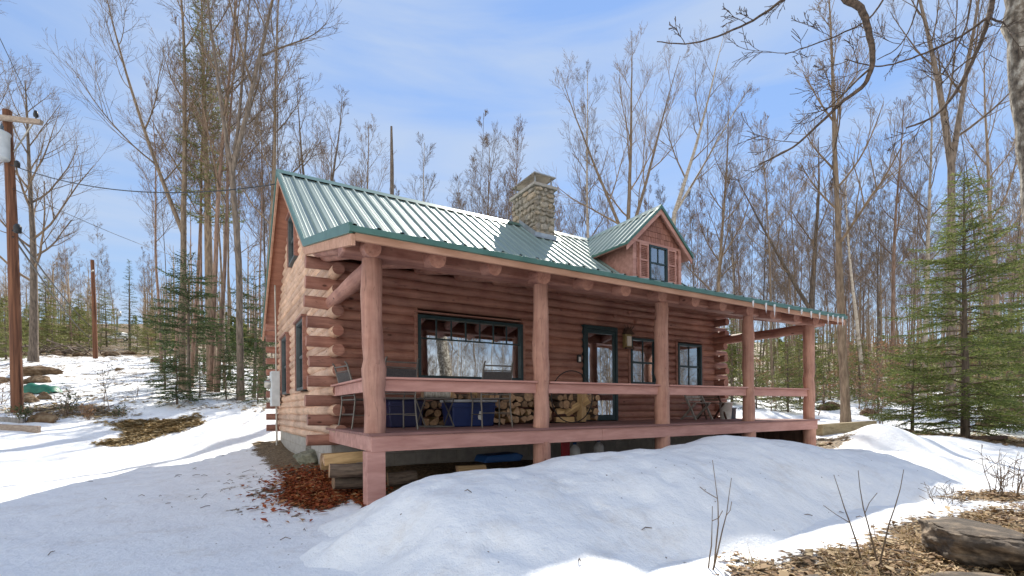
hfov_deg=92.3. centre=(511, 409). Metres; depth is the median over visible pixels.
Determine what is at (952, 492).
shrub
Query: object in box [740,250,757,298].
maple tree
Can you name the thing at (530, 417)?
firewood log
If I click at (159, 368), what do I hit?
fir sapling
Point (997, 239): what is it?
maple tree
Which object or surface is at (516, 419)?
firewood log
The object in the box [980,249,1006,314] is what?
maple tree
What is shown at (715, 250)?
maple tree
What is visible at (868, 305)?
birch tree
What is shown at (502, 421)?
firewood log
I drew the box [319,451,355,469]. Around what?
firewood log
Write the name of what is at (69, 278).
maple tree
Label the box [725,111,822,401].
maple tree
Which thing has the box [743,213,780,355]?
maple tree
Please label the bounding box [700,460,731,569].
sapling
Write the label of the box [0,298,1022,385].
evergreens
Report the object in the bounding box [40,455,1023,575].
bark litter
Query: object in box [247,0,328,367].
maple tree
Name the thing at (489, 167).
maple tree
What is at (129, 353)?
boulder
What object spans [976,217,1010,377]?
maple tree
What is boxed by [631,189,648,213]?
maple tree
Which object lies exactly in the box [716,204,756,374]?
maple tree
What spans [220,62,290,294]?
maple tree
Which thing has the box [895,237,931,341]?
maple tree
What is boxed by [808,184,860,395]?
maple tree
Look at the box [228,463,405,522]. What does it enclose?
red leaf litter
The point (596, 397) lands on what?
firewood log
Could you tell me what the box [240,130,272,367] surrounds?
maple tree
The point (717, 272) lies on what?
maple tree
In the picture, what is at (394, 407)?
storage tote
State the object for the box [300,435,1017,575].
snow bank
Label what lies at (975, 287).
maple tree
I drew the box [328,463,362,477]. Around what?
firewood log
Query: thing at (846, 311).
maple tree
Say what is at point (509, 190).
maple tree
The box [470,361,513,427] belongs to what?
patio chair
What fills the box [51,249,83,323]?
birch tree
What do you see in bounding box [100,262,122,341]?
maple tree
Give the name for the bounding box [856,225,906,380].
maple tree
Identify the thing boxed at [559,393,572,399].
firewood log
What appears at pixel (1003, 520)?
leaf litter
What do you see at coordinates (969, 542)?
boulder
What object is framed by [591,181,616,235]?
maple tree
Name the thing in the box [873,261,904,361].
maple tree
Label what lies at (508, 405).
firewood log
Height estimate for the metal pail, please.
0.270 m
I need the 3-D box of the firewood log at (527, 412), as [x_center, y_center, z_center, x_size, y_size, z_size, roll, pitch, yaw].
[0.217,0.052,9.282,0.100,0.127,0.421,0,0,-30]
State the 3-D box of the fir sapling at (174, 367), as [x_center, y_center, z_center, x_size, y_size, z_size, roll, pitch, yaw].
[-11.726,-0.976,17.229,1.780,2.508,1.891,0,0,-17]
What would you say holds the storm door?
in the log cabin
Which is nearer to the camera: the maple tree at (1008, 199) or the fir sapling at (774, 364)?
the fir sapling at (774, 364)
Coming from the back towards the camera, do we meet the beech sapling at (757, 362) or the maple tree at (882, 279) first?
the maple tree at (882, 279)
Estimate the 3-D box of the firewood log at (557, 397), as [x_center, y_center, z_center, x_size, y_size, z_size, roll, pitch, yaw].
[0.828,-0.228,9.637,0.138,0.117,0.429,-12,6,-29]
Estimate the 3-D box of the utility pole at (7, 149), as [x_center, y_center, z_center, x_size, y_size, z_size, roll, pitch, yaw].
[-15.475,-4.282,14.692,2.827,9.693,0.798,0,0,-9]
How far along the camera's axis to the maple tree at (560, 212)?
39.68 m
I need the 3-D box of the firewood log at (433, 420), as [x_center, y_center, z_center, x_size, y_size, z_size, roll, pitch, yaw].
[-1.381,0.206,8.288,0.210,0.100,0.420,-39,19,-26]
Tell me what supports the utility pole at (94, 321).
on the snowy ground at (62, 479)
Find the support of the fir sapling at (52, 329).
on the snowy ground at (62, 479)
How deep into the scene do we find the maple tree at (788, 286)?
55.29 m
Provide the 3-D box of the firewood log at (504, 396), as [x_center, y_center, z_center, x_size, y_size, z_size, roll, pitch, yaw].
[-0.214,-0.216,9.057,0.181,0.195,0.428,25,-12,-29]
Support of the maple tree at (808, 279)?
on the snowy ground at (62, 479)
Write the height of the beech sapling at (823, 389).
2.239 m
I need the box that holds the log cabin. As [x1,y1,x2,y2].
[261,169,846,505]
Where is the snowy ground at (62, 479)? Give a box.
[0,323,1023,575]
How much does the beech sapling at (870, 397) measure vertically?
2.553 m
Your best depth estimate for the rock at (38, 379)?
22.27 m
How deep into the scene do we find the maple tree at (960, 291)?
38.51 m
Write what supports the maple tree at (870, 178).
on the snowy ground at (62, 479)
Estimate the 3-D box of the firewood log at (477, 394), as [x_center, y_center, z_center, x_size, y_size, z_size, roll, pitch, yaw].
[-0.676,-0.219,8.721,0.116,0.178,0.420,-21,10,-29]
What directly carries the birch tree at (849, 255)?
on the snowy ground at (62, 479)
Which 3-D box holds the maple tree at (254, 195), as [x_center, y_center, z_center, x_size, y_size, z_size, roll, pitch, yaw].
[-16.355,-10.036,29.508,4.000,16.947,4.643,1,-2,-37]
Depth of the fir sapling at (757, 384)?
23.91 m
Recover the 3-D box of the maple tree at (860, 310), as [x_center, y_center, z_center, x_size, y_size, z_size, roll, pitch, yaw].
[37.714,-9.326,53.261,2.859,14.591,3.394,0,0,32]
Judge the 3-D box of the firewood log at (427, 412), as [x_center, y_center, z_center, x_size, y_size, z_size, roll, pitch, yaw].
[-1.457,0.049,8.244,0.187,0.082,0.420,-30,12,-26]
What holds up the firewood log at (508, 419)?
on the log cabin
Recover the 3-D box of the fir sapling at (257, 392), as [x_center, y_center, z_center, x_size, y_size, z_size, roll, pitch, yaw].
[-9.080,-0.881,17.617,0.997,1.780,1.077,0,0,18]
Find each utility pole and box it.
[0,108,42,412]
[90,260,97,358]
[116,309,120,330]
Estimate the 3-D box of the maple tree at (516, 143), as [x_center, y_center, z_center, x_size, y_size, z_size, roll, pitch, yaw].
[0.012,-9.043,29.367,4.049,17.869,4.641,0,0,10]
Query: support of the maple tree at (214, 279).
on the snowy ground at (62, 479)
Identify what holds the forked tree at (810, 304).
on the snowy ground at (62, 479)
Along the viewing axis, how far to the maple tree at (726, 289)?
40.59 m
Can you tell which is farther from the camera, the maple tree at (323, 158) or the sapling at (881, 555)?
the maple tree at (323, 158)
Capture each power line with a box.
[0,39,35,112]
[10,164,276,192]
[12,188,222,264]
[12,230,116,332]
[12,236,116,343]
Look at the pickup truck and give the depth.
104.17 m
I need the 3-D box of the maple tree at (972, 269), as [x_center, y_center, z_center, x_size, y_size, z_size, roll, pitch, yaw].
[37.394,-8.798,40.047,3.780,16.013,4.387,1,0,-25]
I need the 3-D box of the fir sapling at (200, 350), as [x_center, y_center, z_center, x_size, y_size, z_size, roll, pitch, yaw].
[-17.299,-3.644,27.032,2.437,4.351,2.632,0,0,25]
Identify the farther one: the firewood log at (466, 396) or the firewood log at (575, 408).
the firewood log at (575, 408)
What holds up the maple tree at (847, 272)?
on the snowy ground at (62, 479)
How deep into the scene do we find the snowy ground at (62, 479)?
7.54 m
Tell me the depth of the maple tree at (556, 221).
31.36 m
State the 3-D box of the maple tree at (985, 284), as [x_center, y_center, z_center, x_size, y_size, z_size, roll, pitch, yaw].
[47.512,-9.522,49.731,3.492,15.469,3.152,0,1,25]
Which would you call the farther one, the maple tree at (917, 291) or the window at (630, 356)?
the maple tree at (917, 291)
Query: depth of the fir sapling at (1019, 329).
27.91 m
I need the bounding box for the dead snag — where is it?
[390,126,393,194]
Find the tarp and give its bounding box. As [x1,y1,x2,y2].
[23,383,62,392]
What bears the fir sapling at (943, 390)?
on the snowy ground at (62, 479)
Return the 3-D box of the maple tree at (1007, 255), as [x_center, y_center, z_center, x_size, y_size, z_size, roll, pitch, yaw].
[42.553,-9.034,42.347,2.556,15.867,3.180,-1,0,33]
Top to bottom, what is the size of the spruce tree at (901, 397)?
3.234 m
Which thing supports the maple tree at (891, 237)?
on the snowy ground at (62, 479)
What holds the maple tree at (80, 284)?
on the snowy ground at (62, 479)
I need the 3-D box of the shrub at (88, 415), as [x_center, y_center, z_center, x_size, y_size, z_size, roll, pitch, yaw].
[-12.770,0.098,14.891,0.527,0.691,0.668,0,0,0]
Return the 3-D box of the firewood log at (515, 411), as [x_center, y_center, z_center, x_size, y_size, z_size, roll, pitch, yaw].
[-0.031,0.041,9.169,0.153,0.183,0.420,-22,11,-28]
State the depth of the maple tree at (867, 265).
41.43 m
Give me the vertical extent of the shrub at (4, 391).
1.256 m
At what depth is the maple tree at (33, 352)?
30.70 m
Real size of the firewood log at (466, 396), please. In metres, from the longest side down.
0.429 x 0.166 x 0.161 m
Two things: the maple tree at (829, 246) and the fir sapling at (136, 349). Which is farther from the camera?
the fir sapling at (136, 349)
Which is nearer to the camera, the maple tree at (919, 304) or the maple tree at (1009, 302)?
the maple tree at (1009, 302)
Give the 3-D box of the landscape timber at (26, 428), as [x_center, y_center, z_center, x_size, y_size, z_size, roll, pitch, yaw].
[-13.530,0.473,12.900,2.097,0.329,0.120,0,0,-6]
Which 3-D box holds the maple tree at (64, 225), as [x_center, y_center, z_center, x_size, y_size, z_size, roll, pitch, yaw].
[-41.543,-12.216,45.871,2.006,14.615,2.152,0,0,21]
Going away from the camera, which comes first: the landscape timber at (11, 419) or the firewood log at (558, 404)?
the firewood log at (558, 404)
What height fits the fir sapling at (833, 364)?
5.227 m
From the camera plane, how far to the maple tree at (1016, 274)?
34.51 m
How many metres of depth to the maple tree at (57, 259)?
56.95 m
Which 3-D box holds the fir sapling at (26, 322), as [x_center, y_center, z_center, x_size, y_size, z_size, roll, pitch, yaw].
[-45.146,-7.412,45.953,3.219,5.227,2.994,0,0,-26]
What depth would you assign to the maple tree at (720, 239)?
30.80 m
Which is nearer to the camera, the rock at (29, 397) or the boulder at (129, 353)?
the rock at (29, 397)
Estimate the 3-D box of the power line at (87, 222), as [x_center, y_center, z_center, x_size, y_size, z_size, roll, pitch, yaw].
[-24.717,-12.227,37.452,0.022,11.261,48.976,0,0,-23]
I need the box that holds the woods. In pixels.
[0,230,1023,381]
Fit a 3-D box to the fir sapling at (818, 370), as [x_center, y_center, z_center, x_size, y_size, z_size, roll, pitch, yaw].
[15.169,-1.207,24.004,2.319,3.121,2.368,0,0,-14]
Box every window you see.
[279,332,291,394]
[285,211,298,267]
[293,314,309,390]
[413,310,526,380]
[627,335,655,383]
[649,244,667,281]
[674,340,704,385]
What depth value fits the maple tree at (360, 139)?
27.26 m
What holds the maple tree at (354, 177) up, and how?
on the snowy ground at (62, 479)
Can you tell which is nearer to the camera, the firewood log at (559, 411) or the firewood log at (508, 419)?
the firewood log at (508, 419)
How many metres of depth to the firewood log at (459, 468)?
7.64 m
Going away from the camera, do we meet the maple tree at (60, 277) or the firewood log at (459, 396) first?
the firewood log at (459, 396)
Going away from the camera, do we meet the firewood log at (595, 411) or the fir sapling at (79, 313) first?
the firewood log at (595, 411)
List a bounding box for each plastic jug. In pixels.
[570,442,579,455]
[594,440,603,452]
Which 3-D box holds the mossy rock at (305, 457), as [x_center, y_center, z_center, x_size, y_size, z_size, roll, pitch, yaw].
[-3.813,0.970,9.314,0.753,0.453,0.516,0,0,41]
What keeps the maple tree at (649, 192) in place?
on the snowy ground at (62, 479)
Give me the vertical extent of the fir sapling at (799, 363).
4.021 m
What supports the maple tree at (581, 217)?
on the snowy ground at (62, 479)
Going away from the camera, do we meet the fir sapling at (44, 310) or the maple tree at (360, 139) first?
the maple tree at (360, 139)
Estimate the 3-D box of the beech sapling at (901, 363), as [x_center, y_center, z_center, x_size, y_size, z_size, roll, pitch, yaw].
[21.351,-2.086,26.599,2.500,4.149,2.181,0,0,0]
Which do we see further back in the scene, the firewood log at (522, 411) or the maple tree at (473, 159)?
the maple tree at (473, 159)
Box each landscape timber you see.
[0,417,24,422]
[0,424,40,432]
[816,421,876,435]
[969,435,1007,439]
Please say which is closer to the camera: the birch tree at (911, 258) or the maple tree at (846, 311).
the birch tree at (911, 258)
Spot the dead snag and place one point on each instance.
(391, 166)
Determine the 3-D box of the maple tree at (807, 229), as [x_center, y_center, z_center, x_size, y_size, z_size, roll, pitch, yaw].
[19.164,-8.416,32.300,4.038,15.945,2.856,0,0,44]
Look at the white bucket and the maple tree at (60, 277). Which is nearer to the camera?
the white bucket
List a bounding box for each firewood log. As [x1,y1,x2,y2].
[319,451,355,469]
[322,451,362,465]
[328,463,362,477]
[332,477,362,488]
[387,470,416,485]
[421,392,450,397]
[422,418,428,425]
[423,409,434,416]
[425,416,438,424]
[426,401,436,408]
[427,410,440,416]
[436,418,443,424]
[450,392,456,397]
[454,394,462,399]
[456,464,486,471]
[460,394,474,399]
[467,392,480,397]
[493,418,505,424]
[494,410,505,416]
[495,401,506,408]
[496,408,512,415]
[496,415,514,422]
[498,393,508,401]
[506,403,514,408]
[507,393,516,402]
[511,406,519,415]
[512,402,520,406]
[513,393,532,401]
[513,396,522,401]
[513,415,518,422]
[517,400,527,406]
[518,416,527,422]
[519,408,525,414]
[520,409,531,415]
[526,415,533,420]
[527,401,533,406]
[549,395,562,400]
[552,394,566,399]
[552,400,569,408]
[552,401,563,408]
[553,416,574,422]
[554,408,564,413]
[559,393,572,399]
[564,396,590,415]
[568,400,575,408]
[573,409,591,415]
[574,415,590,420]
[577,394,586,421]
[586,407,598,414]
[590,415,597,419]
[593,395,599,400]
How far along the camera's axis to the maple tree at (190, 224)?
36.76 m
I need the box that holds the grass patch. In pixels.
[0,398,265,446]
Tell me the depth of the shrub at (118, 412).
15.60 m
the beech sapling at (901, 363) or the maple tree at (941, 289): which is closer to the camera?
the beech sapling at (901, 363)
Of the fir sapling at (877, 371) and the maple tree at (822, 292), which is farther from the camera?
the maple tree at (822, 292)
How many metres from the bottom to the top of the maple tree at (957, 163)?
19.929 m
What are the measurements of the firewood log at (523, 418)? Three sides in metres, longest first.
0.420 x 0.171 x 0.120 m
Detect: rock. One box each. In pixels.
[23,375,51,383]
[24,393,39,402]
[25,412,59,422]
[36,392,52,399]
[72,353,90,355]
[101,351,119,356]
[293,449,317,464]
[816,401,839,410]
[859,408,876,415]
[894,393,909,404]
[919,571,1005,575]
[975,421,995,426]
[988,406,1023,418]
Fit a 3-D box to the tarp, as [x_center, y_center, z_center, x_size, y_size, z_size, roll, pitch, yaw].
[-18.655,-0.849,19.501,1.400,0.443,0.680,0,0,0]
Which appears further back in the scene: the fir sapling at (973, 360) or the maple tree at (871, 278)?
the maple tree at (871, 278)
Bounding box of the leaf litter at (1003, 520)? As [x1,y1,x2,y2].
[708,487,1023,575]
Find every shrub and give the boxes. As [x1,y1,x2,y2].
[0,372,9,403]
[4,402,38,420]
[47,382,91,415]
[79,402,95,419]
[110,403,129,416]
[918,481,970,505]
[968,445,1023,496]
[980,451,1023,488]
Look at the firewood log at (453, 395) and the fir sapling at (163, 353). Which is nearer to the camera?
the firewood log at (453, 395)
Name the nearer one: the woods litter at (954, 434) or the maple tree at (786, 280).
the woods litter at (954, 434)
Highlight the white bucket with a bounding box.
[718,402,732,418]
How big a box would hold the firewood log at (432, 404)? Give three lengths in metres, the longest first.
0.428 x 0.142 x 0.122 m
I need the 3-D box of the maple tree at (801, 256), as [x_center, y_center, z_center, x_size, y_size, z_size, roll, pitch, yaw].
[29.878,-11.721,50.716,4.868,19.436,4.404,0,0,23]
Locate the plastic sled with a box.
[474,452,522,462]
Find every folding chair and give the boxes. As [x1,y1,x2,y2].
[680,395,712,419]
[697,395,726,419]
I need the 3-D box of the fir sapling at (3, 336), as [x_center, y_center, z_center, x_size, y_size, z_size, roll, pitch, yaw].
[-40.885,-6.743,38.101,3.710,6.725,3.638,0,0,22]
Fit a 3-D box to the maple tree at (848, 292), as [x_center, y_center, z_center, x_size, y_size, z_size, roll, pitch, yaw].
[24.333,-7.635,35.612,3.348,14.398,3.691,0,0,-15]
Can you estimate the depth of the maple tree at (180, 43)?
26.01 m
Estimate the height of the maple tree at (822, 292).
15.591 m
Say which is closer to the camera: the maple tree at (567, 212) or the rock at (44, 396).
the rock at (44, 396)
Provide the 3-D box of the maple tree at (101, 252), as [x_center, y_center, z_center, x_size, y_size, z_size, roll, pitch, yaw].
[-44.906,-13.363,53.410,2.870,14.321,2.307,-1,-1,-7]
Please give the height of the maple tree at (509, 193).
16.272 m
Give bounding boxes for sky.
[0,0,1023,343]
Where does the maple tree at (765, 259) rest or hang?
on the snowy ground at (62, 479)
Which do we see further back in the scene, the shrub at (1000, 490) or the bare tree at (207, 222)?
the bare tree at (207, 222)
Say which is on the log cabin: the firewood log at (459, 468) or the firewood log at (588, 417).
the firewood log at (588, 417)
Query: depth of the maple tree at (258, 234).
47.87 m
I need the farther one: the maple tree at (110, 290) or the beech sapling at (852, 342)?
the maple tree at (110, 290)
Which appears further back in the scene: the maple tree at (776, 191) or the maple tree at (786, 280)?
the maple tree at (786, 280)
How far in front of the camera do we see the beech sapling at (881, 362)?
18.66 m
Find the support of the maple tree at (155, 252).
on the snowy ground at (62, 479)
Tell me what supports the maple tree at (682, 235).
on the snowy ground at (62, 479)
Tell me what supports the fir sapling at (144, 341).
on the snowy ground at (62, 479)
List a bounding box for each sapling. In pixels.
[0,295,27,361]
[0,310,28,350]
[0,313,8,356]
[8,303,47,351]
[25,276,72,346]
[28,305,74,354]
[46,299,92,353]
[62,293,100,344]
[67,322,82,344]
[74,313,104,349]
[89,290,125,346]
[93,364,115,408]
[123,324,150,352]
[133,321,157,354]
[140,324,178,389]
[141,302,168,348]
[149,347,203,407]
[150,337,172,363]
[170,303,205,374]
[182,352,214,396]
[196,315,236,384]
[204,344,236,399]
[214,324,258,394]
[237,317,277,399]
[237,360,269,404]
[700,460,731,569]
[720,318,763,404]
[737,362,775,408]
[754,339,783,396]
[754,354,766,383]
[757,339,789,400]
[762,339,816,412]
[763,365,795,410]
[778,337,820,404]
[784,327,831,393]
[800,353,839,410]
[814,369,838,414]
[815,331,853,399]
[823,469,903,562]
[828,346,857,400]
[831,336,868,398]
[838,334,906,408]
[838,339,879,402]
[848,334,884,395]
[853,337,900,419]
[854,348,901,414]
[854,360,897,423]
[875,348,909,398]
[883,336,932,405]
[887,338,930,396]
[890,363,922,412]
[907,345,959,413]
[908,354,945,410]
[922,345,970,402]
[939,302,1019,412]
[943,337,994,391]
[959,340,994,396]
[961,360,997,379]
[984,370,1023,420]
[989,317,1023,399]
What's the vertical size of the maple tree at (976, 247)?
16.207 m
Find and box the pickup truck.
[107,332,135,340]
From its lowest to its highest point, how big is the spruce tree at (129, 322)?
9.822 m
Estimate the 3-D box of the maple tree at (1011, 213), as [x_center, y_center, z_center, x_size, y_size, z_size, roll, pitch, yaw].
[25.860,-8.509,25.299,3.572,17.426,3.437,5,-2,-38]
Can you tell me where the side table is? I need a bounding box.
[416,397,454,427]
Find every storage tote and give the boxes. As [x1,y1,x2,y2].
[386,398,424,427]
[440,399,496,426]
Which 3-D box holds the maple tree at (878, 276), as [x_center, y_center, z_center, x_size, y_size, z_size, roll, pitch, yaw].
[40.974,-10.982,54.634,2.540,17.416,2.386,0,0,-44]
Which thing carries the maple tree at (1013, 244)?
on the snowy ground at (62, 479)
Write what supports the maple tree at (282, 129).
on the snowy ground at (62, 479)
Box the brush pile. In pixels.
[22,339,105,355]
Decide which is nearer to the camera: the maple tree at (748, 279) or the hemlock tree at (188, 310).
the hemlock tree at (188, 310)
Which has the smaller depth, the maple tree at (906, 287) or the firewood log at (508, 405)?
the firewood log at (508, 405)
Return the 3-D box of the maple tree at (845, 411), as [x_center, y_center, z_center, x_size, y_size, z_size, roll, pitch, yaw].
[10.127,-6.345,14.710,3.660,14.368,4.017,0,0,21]
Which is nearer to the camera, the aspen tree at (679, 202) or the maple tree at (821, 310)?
the aspen tree at (679, 202)
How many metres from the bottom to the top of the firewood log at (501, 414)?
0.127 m
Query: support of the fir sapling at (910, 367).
on the snowy ground at (62, 479)
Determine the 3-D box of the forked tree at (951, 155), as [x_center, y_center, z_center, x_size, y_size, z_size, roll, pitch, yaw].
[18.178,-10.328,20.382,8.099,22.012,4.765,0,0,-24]
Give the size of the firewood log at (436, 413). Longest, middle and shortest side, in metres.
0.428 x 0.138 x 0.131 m
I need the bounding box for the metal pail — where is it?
[731,408,736,418]
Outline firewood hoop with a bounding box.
[549,370,592,422]
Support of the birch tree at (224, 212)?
on the snowy ground at (62, 479)
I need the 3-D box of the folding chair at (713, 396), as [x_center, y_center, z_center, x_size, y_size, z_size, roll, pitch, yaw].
[4.743,-0.104,11.729,0.505,0.698,0.543,0,0,-6]
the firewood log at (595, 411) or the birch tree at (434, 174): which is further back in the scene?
the birch tree at (434, 174)
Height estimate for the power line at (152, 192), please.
2.421 m
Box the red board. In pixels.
[561,442,569,455]
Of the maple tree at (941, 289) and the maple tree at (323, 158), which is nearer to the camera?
the maple tree at (323, 158)
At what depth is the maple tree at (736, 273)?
47.97 m
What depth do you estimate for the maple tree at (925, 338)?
28.43 m
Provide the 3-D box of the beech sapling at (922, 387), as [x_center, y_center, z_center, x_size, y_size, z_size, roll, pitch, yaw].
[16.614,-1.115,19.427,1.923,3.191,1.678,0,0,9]
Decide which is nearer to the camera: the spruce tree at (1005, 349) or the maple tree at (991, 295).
the spruce tree at (1005, 349)
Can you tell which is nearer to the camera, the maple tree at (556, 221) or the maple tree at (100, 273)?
the maple tree at (556, 221)
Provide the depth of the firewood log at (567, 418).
9.67 m
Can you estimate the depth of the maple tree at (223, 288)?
21.08 m
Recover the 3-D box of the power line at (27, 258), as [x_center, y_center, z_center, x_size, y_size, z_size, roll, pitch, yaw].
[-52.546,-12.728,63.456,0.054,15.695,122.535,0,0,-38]
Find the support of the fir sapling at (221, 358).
on the snowy ground at (62, 479)
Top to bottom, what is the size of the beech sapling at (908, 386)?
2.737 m
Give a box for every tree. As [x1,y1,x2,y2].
[0,0,41,181]
[0,50,134,361]
[20,258,29,346]
[39,0,230,390]
[40,227,70,331]
[41,257,70,296]
[46,246,71,338]
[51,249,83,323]
[52,200,84,352]
[54,245,81,343]
[69,260,86,342]
[79,222,107,348]
[90,254,119,335]
[96,259,114,309]
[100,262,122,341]
[116,73,193,370]
[116,260,140,350]
[130,247,154,346]
[135,231,163,350]
[135,255,161,347]
[136,248,232,394]
[137,134,189,359]
[139,51,211,363]
[140,11,201,354]
[152,55,231,374]
[153,0,248,386]
[159,0,347,400]
[160,0,289,391]
[162,117,199,309]
[163,41,273,388]
[164,54,225,373]
[167,0,246,383]
[177,0,283,391]
[192,86,255,370]
[196,85,251,364]
[210,270,278,397]
[211,0,330,397]
[211,99,268,252]
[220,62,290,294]
[231,101,284,378]
[240,41,301,378]
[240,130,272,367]
[240,184,269,266]
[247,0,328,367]
[248,82,371,203]
[299,124,358,183]
[337,113,396,193]
[346,168,362,186]
[402,132,437,203]
[445,110,505,218]
[446,173,468,209]
[447,121,515,220]
[477,116,526,219]
[484,169,521,220]
[491,167,504,217]
[496,171,515,219]
[500,163,518,220]
[533,25,712,223]
[554,189,569,231]
[554,203,572,234]
[554,208,564,232]
[558,125,607,237]
[559,60,627,237]
[570,184,586,237]
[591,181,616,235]
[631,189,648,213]
[640,185,654,212]
[645,20,758,225]
[654,170,681,276]
[657,0,1023,225]
[671,182,707,283]
[676,216,689,283]
[678,86,769,327]
[680,174,716,285]
[681,200,713,286]
[685,174,718,287]
[687,179,710,287]
[688,249,703,287]
[692,235,721,289]
[699,230,726,289]
[702,251,728,291]
[704,212,727,289]
[708,161,756,386]
[713,161,768,384]
[714,236,744,350]
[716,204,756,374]
[721,228,750,378]
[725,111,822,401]
[729,126,856,397]
[731,250,753,294]
[734,136,795,385]
[734,200,771,296]
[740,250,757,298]
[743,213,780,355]
[748,209,797,375]
[754,162,825,396]
[756,245,791,381]
[757,254,788,381]
[758,160,812,375]
[758,237,783,298]
[758,249,791,370]
[766,163,831,293]
[766,229,807,380]
[767,235,811,357]
[771,224,807,352]
[773,242,796,375]
[777,0,953,422]
[781,201,827,359]
[782,234,818,353]
[787,251,800,356]
[791,238,832,386]
[791,260,816,302]
[797,155,882,399]
[802,224,846,387]
[808,183,876,399]
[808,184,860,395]
[811,237,835,385]
[815,217,853,390]
[815,278,834,369]
[817,209,872,371]
[818,199,869,394]
[818,250,856,379]
[828,83,946,399]
[828,207,891,396]
[830,229,874,351]
[835,155,901,392]
[835,268,866,331]
[843,201,887,368]
[844,164,920,376]
[846,248,886,377]
[847,269,875,345]
[848,188,877,390]
[848,191,912,397]
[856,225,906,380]
[858,234,890,352]
[858,339,976,433]
[860,169,918,300]
[867,238,916,388]
[868,164,1023,441]
[868,243,890,299]
[870,0,1009,418]
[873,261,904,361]
[876,124,956,389]
[879,38,1014,397]
[882,257,909,316]
[886,194,932,392]
[889,187,966,366]
[895,231,925,315]
[895,232,920,352]
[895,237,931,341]
[898,230,936,390]
[902,226,943,353]
[905,235,942,315]
[910,257,933,341]
[913,188,977,292]
[913,208,946,393]
[924,228,974,363]
[930,74,1021,386]
[935,251,959,385]
[936,203,1004,330]
[937,210,988,360]
[938,29,1021,396]
[956,183,1009,307]
[956,235,1023,433]
[967,214,1013,397]
[968,244,1006,328]
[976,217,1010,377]
[979,137,1023,392]
[979,188,1023,378]
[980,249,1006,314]
[981,180,1023,387]
[986,172,1023,355]
[989,200,1022,321]
[990,240,1023,371]
[996,200,1023,310]
[997,215,1019,372]
[1002,210,1023,362]
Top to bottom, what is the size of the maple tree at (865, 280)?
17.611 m
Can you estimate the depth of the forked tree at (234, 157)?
18.72 m
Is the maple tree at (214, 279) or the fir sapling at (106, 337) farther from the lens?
the fir sapling at (106, 337)
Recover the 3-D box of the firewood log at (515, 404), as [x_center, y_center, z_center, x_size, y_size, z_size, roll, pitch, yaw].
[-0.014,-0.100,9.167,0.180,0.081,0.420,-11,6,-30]
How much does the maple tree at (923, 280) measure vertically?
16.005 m
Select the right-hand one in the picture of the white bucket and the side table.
the white bucket
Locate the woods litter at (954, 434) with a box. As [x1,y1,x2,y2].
[818,428,1023,446]
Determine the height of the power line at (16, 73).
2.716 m
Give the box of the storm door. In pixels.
[586,329,615,420]
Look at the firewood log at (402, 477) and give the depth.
6.88 m
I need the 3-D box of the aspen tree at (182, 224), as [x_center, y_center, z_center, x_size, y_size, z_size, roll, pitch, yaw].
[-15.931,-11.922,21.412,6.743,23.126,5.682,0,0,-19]
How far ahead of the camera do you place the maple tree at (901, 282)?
38.46 m
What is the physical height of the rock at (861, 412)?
0.473 m
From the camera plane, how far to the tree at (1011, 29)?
4.45 m
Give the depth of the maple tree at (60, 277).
63.84 m
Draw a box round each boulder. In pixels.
[0,376,9,383]
[23,365,63,376]
[50,351,66,355]
[121,351,138,354]
[918,516,1023,571]
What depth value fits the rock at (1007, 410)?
19.68 m
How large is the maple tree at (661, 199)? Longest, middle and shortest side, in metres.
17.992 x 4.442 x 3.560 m
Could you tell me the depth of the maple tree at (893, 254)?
27.85 m
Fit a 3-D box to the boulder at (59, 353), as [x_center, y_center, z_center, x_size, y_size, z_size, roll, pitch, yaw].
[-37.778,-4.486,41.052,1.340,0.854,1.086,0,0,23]
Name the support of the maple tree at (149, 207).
on the snowy ground at (62, 479)
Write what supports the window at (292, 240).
in the log cabin
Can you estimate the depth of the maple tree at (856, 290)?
47.36 m
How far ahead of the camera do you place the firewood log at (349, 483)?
6.54 m
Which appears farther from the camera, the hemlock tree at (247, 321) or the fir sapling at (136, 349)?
the fir sapling at (136, 349)
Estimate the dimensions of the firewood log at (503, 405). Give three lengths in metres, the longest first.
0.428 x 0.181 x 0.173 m
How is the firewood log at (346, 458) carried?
on the firewood log at (345, 470)
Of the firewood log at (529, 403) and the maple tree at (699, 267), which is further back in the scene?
the maple tree at (699, 267)
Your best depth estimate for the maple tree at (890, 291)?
49.10 m
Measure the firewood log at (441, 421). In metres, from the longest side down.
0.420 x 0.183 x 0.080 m
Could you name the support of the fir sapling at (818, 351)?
on the snowy ground at (62, 479)
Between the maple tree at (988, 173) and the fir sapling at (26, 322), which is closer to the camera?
the maple tree at (988, 173)
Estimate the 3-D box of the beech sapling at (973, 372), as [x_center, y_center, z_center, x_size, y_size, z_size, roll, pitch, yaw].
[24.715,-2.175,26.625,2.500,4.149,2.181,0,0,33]
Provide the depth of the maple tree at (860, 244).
36.73 m
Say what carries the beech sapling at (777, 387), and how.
on the snowy ground at (62, 479)
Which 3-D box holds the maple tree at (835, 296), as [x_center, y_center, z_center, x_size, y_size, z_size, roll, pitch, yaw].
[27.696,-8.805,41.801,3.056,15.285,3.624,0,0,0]
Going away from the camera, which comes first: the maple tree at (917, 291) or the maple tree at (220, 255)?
the maple tree at (220, 255)
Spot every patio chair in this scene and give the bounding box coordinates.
[332,361,363,428]
[385,356,418,429]
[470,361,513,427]
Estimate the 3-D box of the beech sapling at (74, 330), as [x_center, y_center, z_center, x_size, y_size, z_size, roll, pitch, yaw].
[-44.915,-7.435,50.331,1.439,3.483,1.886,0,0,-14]
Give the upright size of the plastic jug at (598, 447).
0.330 m
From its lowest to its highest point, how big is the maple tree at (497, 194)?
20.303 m
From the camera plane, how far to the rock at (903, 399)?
26.71 m
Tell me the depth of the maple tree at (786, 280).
44.51 m

